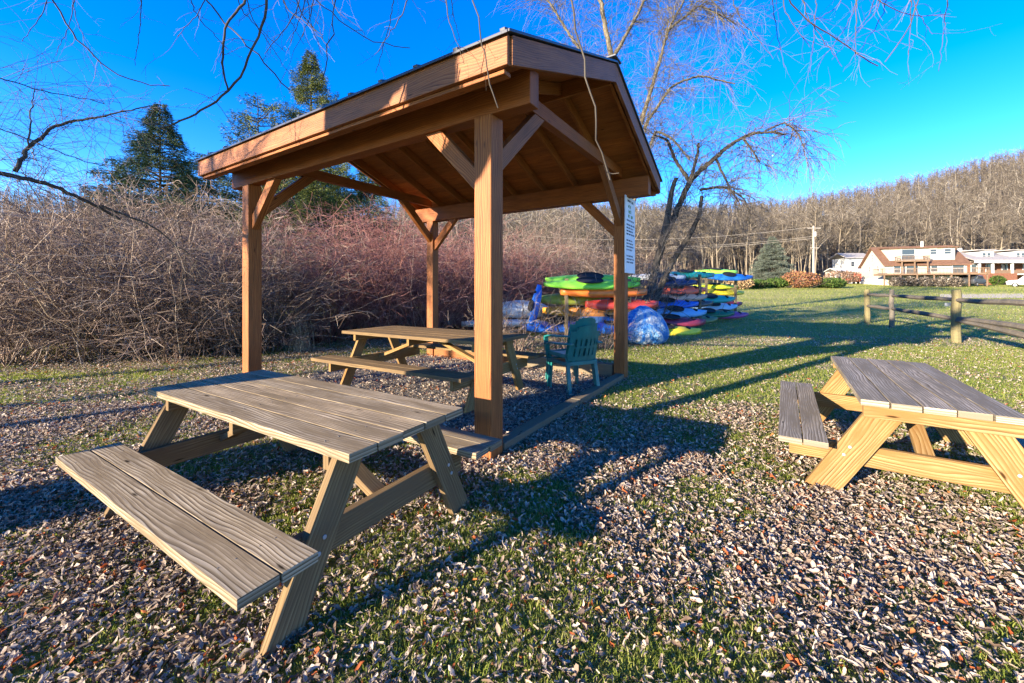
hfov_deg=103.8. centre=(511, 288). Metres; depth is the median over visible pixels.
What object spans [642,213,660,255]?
forest tree
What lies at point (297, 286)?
bare shrub
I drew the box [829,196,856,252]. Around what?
forest tree
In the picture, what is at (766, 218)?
forest tree
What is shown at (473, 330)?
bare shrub
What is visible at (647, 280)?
bare shrub
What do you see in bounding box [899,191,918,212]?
forest tree
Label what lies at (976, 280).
parked car
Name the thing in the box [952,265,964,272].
window
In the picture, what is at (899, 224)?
forest tree
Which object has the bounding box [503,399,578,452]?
edging timber
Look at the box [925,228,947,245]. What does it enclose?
forest tree
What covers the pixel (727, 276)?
kayak
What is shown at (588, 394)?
edging timber
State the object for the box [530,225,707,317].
bare shrub
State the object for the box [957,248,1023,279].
house
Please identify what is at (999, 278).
shrub
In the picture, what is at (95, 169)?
spruce tree
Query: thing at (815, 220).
forest tree
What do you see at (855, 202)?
forest tree
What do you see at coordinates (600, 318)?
kayak
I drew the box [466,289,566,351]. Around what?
bare shrub
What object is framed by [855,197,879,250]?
forest tree
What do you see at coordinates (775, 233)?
forest tree
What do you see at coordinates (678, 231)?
forest tree
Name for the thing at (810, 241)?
forest tree
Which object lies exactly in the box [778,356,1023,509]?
picnic table
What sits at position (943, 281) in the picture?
shrub
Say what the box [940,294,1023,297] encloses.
gravel road
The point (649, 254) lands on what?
bare shrub
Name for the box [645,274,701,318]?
kayak rack
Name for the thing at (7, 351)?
bare shrub
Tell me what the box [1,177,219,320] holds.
bare shrub
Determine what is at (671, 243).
forest tree
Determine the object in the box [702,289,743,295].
kayak
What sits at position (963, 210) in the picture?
forest tree
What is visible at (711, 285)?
kayak
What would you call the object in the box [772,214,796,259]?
forest tree
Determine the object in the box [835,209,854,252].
forest tree
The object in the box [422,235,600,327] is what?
bare shrub
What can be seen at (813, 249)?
utility pole
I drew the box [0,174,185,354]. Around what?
bare shrub
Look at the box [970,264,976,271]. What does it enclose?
window
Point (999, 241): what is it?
forest tree
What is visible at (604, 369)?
edging timber
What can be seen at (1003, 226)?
forest tree
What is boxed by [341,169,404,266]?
spruce tree
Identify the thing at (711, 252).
forest tree
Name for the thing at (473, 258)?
bare shrub
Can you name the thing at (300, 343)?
dry grass clump
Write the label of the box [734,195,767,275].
forest tree
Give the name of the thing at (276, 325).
bare shrub
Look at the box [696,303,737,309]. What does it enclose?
kayak
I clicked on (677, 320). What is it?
kayak
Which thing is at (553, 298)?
kayak
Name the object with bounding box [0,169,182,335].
bare shrub
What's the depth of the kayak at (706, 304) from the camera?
15.81 m
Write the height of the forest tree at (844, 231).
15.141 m
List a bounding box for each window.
[850,261,854,266]
[893,266,900,272]
[901,249,915,259]
[906,266,918,273]
[929,249,936,254]
[930,265,937,271]
[944,248,951,254]
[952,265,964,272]
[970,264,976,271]
[1001,264,1007,269]
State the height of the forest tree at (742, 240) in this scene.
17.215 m
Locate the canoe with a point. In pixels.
(514, 322)
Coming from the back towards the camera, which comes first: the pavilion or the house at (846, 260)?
the house at (846, 260)
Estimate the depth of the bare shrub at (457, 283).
12.96 m
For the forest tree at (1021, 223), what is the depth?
99.37 m
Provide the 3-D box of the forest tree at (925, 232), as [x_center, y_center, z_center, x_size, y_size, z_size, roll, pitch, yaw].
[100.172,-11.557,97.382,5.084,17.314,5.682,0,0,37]
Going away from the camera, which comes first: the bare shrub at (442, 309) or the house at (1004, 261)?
the bare shrub at (442, 309)
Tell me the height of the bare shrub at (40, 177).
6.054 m
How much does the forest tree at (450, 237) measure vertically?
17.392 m
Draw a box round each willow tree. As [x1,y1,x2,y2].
[485,0,776,274]
[631,69,855,310]
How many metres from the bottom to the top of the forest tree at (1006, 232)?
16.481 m
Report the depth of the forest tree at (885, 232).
93.55 m
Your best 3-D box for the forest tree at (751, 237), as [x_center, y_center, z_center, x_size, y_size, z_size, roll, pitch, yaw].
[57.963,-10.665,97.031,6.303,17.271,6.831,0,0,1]
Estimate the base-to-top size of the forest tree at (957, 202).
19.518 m
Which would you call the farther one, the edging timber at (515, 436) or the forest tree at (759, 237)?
the forest tree at (759, 237)
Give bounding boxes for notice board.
[625,195,634,273]
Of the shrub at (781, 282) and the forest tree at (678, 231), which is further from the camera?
the forest tree at (678, 231)
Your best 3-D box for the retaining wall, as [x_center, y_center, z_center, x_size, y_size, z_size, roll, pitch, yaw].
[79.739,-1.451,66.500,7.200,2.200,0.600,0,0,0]
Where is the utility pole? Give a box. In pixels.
[511,226,820,278]
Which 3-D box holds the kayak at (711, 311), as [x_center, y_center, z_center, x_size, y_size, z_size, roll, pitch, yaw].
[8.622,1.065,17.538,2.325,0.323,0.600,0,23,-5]
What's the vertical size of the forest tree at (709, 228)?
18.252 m
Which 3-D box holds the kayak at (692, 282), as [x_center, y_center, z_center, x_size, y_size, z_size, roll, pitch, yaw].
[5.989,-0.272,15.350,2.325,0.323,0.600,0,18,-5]
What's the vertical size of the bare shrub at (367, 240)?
5.307 m
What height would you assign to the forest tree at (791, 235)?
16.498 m
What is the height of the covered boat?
0.567 m
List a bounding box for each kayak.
[522,318,575,332]
[528,284,541,325]
[541,293,607,304]
[542,305,584,315]
[543,277,639,289]
[545,272,639,281]
[560,287,646,297]
[569,307,613,316]
[580,314,613,322]
[585,298,658,309]
[597,319,613,333]
[629,272,685,279]
[641,276,697,285]
[657,305,706,316]
[659,297,698,307]
[662,293,706,300]
[662,314,705,326]
[663,285,705,293]
[666,323,701,334]
[670,269,713,278]
[689,299,712,307]
[689,315,717,323]
[693,282,737,289]
[695,268,737,273]
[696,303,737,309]
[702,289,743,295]
[702,308,734,317]
[703,293,735,302]
[709,272,752,280]
[718,309,748,318]
[725,301,742,305]
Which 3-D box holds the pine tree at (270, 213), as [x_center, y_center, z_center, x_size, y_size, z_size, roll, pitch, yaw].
[-16.633,-3.194,27.057,5.409,9.488,5.350,0,0,0]
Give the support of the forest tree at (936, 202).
on the hill
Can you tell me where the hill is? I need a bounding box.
[1,177,1023,282]
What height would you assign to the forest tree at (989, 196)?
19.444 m
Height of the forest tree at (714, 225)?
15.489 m
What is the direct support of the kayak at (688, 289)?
on the kayak rack at (699, 278)
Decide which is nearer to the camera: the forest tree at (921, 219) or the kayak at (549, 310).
the kayak at (549, 310)
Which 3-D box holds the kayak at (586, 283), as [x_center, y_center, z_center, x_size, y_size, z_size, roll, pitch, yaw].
[2.377,-0.150,11.849,2.919,0.262,0.600,0,23,-6]
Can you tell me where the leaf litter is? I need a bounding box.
[0,308,1023,682]
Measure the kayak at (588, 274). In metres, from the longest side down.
2.912 x 0.600 x 0.262 m
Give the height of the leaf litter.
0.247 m
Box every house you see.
[828,253,865,267]
[858,241,989,285]
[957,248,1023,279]
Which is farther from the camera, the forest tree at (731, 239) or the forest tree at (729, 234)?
the forest tree at (729, 234)
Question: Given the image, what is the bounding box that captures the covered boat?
[503,300,547,317]
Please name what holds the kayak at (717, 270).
on the kayak rack at (734, 289)
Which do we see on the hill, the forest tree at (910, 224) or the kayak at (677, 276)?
the forest tree at (910, 224)
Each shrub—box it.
[0,144,305,350]
[0,150,295,370]
[0,150,373,351]
[0,151,172,343]
[0,158,294,350]
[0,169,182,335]
[0,170,378,337]
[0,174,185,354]
[0,177,208,370]
[0,190,365,311]
[0,197,308,367]
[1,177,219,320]
[45,204,366,349]
[87,208,395,360]
[105,182,317,308]
[193,194,472,333]
[198,203,425,342]
[262,196,473,323]
[263,193,505,326]
[266,205,470,340]
[285,212,514,328]
[338,212,540,328]
[381,226,581,329]
[394,220,553,324]
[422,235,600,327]
[442,307,514,332]
[449,214,596,318]
[455,229,576,318]
[463,217,613,320]
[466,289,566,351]
[505,211,640,317]
[505,229,645,320]
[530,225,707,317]
[531,294,593,348]
[548,271,643,320]
[551,225,695,297]
[559,266,669,317]
[560,239,716,287]
[584,310,636,349]
[596,252,707,304]
[603,253,681,314]
[607,258,723,319]
[722,279,754,289]
[750,279,770,288]
[766,277,805,287]
[768,270,833,287]
[812,277,847,287]
[820,270,862,283]
[885,276,908,286]
[904,276,920,286]
[918,276,941,286]
[933,276,949,286]
[948,276,969,286]
[988,275,1006,284]
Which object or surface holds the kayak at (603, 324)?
on the kayak rack at (566, 307)
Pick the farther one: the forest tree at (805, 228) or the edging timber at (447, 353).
the forest tree at (805, 228)
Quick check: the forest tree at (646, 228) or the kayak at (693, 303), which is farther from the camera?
the forest tree at (646, 228)
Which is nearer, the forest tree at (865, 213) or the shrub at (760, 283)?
the shrub at (760, 283)
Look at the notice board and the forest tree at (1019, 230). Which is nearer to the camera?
the notice board
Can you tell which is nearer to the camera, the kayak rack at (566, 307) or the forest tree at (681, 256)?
the kayak rack at (566, 307)
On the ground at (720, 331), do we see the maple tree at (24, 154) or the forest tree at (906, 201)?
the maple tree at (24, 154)
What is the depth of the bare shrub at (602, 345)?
9.62 m
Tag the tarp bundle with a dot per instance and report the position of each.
(650, 326)
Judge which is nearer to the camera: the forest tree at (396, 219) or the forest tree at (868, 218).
the forest tree at (396, 219)
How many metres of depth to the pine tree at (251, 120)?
38.58 m
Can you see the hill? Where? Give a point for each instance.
(820, 272)
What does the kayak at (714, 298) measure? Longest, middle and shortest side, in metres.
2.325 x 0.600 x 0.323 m
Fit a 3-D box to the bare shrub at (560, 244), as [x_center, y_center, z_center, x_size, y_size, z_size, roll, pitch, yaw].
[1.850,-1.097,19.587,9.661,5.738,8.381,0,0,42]
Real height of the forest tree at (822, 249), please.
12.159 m
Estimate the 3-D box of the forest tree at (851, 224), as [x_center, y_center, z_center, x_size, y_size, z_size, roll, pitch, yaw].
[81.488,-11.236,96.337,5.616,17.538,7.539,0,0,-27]
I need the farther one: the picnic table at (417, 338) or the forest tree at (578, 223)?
the forest tree at (578, 223)
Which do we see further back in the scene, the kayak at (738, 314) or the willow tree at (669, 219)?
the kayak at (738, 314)
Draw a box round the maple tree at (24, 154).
[0,0,1001,326]
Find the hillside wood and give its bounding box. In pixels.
[0,144,1023,277]
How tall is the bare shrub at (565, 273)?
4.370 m
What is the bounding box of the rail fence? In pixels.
[864,289,1023,342]
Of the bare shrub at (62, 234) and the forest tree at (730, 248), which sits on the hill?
the forest tree at (730, 248)
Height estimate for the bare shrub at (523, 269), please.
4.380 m
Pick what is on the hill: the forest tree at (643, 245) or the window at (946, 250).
the forest tree at (643, 245)
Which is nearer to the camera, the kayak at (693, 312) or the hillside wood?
the kayak at (693, 312)
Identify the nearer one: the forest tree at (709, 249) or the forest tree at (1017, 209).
the forest tree at (709, 249)
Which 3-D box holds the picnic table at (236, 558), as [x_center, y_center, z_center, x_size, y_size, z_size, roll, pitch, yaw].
[-1.423,1.073,2.587,2.196,0.754,1.641,0,0,31]
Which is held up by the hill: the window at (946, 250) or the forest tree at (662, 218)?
the forest tree at (662, 218)
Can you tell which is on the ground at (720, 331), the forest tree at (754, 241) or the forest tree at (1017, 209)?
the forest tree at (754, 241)
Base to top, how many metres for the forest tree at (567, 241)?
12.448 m
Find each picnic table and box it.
[56,370,501,666]
[311,325,543,412]
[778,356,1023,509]
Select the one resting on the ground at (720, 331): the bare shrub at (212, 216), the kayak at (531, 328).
the bare shrub at (212, 216)
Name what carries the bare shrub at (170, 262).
on the ground at (720, 331)
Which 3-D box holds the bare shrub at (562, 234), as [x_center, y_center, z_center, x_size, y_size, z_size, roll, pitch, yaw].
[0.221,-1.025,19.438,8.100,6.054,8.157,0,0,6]
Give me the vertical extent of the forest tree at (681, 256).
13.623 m
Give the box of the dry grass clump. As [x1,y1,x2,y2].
[282,311,314,352]
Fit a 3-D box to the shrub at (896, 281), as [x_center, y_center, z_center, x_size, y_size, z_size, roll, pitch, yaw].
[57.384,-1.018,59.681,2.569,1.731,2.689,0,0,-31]
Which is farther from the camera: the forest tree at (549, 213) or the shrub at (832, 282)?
the forest tree at (549, 213)
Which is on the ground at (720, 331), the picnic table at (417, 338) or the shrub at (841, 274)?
the shrub at (841, 274)
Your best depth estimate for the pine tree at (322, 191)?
29.50 m
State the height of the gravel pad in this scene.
0.001 m
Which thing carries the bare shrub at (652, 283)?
on the ground at (720, 331)
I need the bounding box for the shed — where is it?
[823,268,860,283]
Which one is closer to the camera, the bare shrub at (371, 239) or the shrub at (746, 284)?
the bare shrub at (371, 239)
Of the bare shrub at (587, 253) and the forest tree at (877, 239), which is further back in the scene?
the forest tree at (877, 239)
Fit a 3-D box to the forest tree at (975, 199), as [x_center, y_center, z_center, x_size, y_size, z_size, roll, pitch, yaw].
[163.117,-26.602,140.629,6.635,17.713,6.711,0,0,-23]
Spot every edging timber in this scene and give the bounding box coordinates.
[434,349,507,361]
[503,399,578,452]
[516,356,613,376]
[571,373,623,406]
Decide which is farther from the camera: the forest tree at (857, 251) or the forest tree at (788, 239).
the forest tree at (857, 251)
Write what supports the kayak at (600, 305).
on the kayak rack at (566, 307)
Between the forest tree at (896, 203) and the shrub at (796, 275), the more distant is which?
the forest tree at (896, 203)
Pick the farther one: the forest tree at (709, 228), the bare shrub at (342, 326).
the forest tree at (709, 228)
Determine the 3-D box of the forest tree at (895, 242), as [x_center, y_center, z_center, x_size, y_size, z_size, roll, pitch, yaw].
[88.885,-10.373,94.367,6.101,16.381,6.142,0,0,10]
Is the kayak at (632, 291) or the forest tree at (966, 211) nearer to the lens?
the kayak at (632, 291)
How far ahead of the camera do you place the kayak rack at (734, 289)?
19.80 m
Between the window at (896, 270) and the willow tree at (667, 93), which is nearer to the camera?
the willow tree at (667, 93)
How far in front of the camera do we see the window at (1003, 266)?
74.19 m
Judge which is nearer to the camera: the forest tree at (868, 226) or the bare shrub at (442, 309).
the bare shrub at (442, 309)
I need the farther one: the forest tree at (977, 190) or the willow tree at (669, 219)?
the forest tree at (977, 190)
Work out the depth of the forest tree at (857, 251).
96.31 m
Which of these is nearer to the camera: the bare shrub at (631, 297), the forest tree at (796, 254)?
the bare shrub at (631, 297)
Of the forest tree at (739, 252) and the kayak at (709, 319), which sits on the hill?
the forest tree at (739, 252)
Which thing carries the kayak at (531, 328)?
on the kayak rack at (566, 307)
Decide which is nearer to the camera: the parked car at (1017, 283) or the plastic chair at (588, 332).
the plastic chair at (588, 332)
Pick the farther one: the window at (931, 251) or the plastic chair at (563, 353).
the window at (931, 251)
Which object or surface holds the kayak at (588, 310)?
on the kayak rack at (566, 307)
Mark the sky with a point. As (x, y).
(973, 106)
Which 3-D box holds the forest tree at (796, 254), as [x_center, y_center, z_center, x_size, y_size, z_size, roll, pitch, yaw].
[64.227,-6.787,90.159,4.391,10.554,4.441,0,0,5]
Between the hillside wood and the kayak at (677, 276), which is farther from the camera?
the hillside wood
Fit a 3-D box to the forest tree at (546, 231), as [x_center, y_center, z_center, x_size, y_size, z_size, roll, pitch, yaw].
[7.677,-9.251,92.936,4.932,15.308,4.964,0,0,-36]
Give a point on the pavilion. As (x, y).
(434, 142)
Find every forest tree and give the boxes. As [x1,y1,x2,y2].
[386,210,404,247]
[441,221,460,249]
[532,208,559,249]
[536,218,555,256]
[544,218,560,254]
[561,232,574,256]
[566,215,588,267]
[571,221,594,255]
[635,232,649,266]
[637,223,657,263]
[639,224,653,269]
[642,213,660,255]
[647,212,667,271]
[649,209,679,262]
[664,229,676,271]
[667,222,691,269]
[673,214,687,268]
[679,233,696,268]
[687,203,721,282]
[688,209,713,282]
[698,203,724,265]
[701,216,717,267]
[702,229,719,282]
[706,212,730,282]
[715,204,746,269]
[719,232,740,268]
[720,212,738,268]
[725,226,739,273]
[730,199,768,274]
[732,220,746,273]
[733,209,752,274]
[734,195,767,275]
[738,203,769,276]
[739,213,767,267]
[741,235,759,273]
[744,226,767,273]
[752,222,768,255]
[752,222,776,255]
[758,197,788,244]
[764,226,783,271]
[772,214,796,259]
[778,226,791,255]
[779,210,806,269]
[780,210,803,270]
[786,206,808,269]
[786,225,806,278]
[789,236,805,273]
[790,238,806,270]
[794,201,815,270]
[795,208,826,282]
[796,195,830,276]
[798,204,828,279]
[802,221,823,276]
[804,200,824,270]
[807,209,834,268]
[815,232,828,278]
[818,212,837,269]
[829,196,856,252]
[831,216,857,252]
[835,204,871,251]
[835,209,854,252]
[841,229,863,252]
[846,199,867,213]
[850,212,869,252]
[852,223,872,252]
[854,197,880,247]
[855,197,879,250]
[856,214,883,252]
[866,222,889,246]
[869,208,903,246]
[871,212,907,246]
[875,219,897,246]
[882,200,900,229]
[889,197,908,219]
[889,221,915,245]
[892,215,915,246]
[897,197,911,222]
[897,209,921,245]
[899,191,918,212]
[909,196,928,222]
[911,210,932,229]
[913,205,940,245]
[920,210,953,244]
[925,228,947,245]
[927,195,945,212]
[930,201,954,240]
[943,191,979,247]
[944,191,967,239]
[946,195,968,226]
[953,210,990,261]
[954,200,978,232]
[962,209,986,249]
[966,186,987,217]
[966,189,986,232]
[973,184,1000,215]
[981,212,1006,240]
[983,206,1021,249]
[985,209,1019,249]
[986,213,1007,246]
[987,212,1012,249]
[991,212,1020,248]
[1003,204,1023,242]
[1005,191,1023,248]
[1009,205,1023,243]
[1013,209,1023,248]
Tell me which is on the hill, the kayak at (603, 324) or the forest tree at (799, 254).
the forest tree at (799, 254)
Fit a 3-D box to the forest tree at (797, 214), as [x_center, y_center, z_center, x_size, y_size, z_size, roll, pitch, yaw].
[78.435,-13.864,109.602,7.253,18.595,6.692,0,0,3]
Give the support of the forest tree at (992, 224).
on the hill
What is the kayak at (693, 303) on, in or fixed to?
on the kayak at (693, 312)
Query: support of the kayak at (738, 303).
on the kayak rack at (734, 289)
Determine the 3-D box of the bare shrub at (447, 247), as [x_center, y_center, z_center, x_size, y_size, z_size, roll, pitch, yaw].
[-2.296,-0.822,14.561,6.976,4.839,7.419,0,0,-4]
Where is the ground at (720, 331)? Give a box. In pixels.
[0,281,1023,682]
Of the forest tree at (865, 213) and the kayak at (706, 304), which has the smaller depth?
the kayak at (706, 304)
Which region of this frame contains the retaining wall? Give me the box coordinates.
[974,273,1016,284]
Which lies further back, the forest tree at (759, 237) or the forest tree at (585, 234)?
the forest tree at (759, 237)
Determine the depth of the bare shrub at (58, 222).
10.76 m
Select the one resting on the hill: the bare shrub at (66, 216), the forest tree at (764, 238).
the forest tree at (764, 238)
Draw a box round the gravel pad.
[305,354,606,462]
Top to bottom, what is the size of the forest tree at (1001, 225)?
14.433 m
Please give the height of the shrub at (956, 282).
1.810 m
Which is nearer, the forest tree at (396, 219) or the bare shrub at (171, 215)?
the bare shrub at (171, 215)
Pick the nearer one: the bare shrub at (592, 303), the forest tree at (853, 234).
the bare shrub at (592, 303)
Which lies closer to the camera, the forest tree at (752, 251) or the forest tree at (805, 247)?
the forest tree at (805, 247)
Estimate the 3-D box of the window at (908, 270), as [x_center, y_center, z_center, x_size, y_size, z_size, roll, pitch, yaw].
[62.685,-3.093,62.882,1.600,1.800,0.090,0,0,18]
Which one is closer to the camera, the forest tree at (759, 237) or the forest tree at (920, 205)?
the forest tree at (759, 237)
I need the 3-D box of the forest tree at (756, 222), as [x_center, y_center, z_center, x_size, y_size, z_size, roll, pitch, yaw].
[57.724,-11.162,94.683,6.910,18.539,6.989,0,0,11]
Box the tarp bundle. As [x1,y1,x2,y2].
[628,305,668,344]
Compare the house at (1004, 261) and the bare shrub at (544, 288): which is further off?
the house at (1004, 261)
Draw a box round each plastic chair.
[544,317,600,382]
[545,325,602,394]
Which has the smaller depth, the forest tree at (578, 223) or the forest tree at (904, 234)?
the forest tree at (578, 223)
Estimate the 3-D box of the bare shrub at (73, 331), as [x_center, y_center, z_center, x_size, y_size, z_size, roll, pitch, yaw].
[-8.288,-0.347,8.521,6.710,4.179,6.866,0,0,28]
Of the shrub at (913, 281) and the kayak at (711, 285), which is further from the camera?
the shrub at (913, 281)
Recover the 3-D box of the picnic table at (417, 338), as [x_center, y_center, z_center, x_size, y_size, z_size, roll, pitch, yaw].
[-1.109,0.983,5.530,2.519,0.774,1.913,0,0,30]
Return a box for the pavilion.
[194,27,662,461]
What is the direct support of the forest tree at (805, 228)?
on the hill
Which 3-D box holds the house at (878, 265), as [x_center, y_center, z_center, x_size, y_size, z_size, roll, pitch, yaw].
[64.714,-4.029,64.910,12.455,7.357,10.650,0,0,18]
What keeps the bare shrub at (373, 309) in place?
on the ground at (720, 331)
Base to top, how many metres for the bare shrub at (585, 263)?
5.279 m
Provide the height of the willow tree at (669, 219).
8.812 m
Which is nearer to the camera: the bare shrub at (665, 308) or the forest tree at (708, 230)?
the bare shrub at (665, 308)
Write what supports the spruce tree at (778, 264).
on the ground at (720, 331)
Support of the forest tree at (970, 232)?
on the hill
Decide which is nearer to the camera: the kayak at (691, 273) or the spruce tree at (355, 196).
the kayak at (691, 273)
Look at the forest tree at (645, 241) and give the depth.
87.84 m
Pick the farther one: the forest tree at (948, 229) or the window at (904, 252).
the forest tree at (948, 229)
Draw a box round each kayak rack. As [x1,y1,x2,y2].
[559,279,630,334]
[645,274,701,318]
[696,273,736,311]
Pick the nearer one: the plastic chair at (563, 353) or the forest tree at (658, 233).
the plastic chair at (563, 353)
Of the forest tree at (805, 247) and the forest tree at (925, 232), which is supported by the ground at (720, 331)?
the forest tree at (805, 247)
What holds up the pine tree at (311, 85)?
on the ground at (720, 331)
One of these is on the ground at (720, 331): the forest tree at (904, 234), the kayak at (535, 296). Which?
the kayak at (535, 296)
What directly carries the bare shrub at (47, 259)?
on the ground at (720, 331)
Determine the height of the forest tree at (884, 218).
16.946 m
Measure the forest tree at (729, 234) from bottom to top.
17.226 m
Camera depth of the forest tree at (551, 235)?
95.02 m
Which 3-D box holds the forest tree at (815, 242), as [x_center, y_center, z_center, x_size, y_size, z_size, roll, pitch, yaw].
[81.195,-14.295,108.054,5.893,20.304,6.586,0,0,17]
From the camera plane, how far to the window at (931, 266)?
62.00 m
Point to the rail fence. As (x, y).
(956, 318)
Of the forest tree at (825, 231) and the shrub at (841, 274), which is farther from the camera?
the forest tree at (825, 231)
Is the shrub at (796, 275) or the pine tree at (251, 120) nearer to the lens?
the pine tree at (251, 120)
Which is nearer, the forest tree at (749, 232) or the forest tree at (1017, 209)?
the forest tree at (749, 232)
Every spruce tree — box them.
[53,100,237,258]
[57,157,142,228]
[180,152,241,242]
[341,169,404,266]
[749,236,800,284]
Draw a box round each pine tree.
[195,92,347,251]
[221,185,296,295]
[231,48,379,292]
[286,170,352,298]
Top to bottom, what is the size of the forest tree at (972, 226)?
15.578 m
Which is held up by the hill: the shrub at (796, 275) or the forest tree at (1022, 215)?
the forest tree at (1022, 215)
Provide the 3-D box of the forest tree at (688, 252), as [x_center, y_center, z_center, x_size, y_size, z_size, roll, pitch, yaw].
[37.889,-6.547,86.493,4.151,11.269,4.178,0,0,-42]
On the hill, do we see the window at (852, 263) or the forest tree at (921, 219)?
the forest tree at (921, 219)
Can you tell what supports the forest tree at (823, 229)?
on the hill
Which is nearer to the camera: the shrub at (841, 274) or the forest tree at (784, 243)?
the shrub at (841, 274)
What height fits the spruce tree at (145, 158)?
15.606 m
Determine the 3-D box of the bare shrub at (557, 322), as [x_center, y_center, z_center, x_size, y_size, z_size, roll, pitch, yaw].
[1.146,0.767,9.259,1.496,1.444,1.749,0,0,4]
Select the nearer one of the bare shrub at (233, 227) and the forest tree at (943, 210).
the bare shrub at (233, 227)
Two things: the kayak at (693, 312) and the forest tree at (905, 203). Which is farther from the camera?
the forest tree at (905, 203)
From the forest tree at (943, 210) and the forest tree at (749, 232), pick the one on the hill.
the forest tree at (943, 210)
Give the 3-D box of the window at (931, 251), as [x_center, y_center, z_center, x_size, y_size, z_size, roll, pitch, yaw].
[65.531,-5.756,62.458,0.950,0.950,0.090,0,0,18]
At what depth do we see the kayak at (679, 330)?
12.64 m
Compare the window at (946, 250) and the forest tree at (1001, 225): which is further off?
the forest tree at (1001, 225)
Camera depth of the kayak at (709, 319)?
15.50 m
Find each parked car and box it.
[959,275,985,285]
[1006,276,1023,286]
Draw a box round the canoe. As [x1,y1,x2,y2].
[461,319,542,329]
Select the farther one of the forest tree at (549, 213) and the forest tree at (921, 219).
the forest tree at (921, 219)
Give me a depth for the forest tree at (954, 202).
124.51 m
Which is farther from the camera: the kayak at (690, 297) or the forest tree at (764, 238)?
the forest tree at (764, 238)
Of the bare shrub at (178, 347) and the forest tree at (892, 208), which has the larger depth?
the forest tree at (892, 208)
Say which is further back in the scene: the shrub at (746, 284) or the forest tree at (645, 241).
the forest tree at (645, 241)
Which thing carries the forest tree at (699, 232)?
on the ground at (720, 331)
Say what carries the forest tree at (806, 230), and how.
on the ground at (720, 331)
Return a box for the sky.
[0,0,1023,225]
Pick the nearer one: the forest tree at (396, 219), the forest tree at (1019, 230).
the forest tree at (396, 219)
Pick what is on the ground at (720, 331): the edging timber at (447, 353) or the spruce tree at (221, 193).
the spruce tree at (221, 193)
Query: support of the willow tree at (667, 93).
on the ground at (720, 331)
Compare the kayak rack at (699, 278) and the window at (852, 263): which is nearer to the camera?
the kayak rack at (699, 278)
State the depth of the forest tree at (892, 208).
118.50 m
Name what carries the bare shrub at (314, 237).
on the ground at (720, 331)
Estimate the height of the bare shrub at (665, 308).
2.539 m
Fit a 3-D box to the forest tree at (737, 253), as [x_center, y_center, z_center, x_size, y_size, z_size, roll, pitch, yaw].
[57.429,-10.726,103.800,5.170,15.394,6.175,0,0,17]
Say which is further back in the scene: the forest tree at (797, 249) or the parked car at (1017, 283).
the forest tree at (797, 249)
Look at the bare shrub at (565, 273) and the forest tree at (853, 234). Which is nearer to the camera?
the bare shrub at (565, 273)
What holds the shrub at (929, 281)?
on the ground at (720, 331)
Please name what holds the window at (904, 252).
in the house at (878, 265)
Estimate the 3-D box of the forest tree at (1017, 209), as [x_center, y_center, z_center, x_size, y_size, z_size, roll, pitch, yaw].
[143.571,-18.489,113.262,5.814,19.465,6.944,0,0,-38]
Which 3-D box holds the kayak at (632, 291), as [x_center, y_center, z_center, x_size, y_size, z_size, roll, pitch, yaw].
[2.753,0.066,11.969,2.642,0.385,0.600,0,9,-5]
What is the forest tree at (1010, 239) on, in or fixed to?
on the hill
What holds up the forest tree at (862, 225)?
on the hill

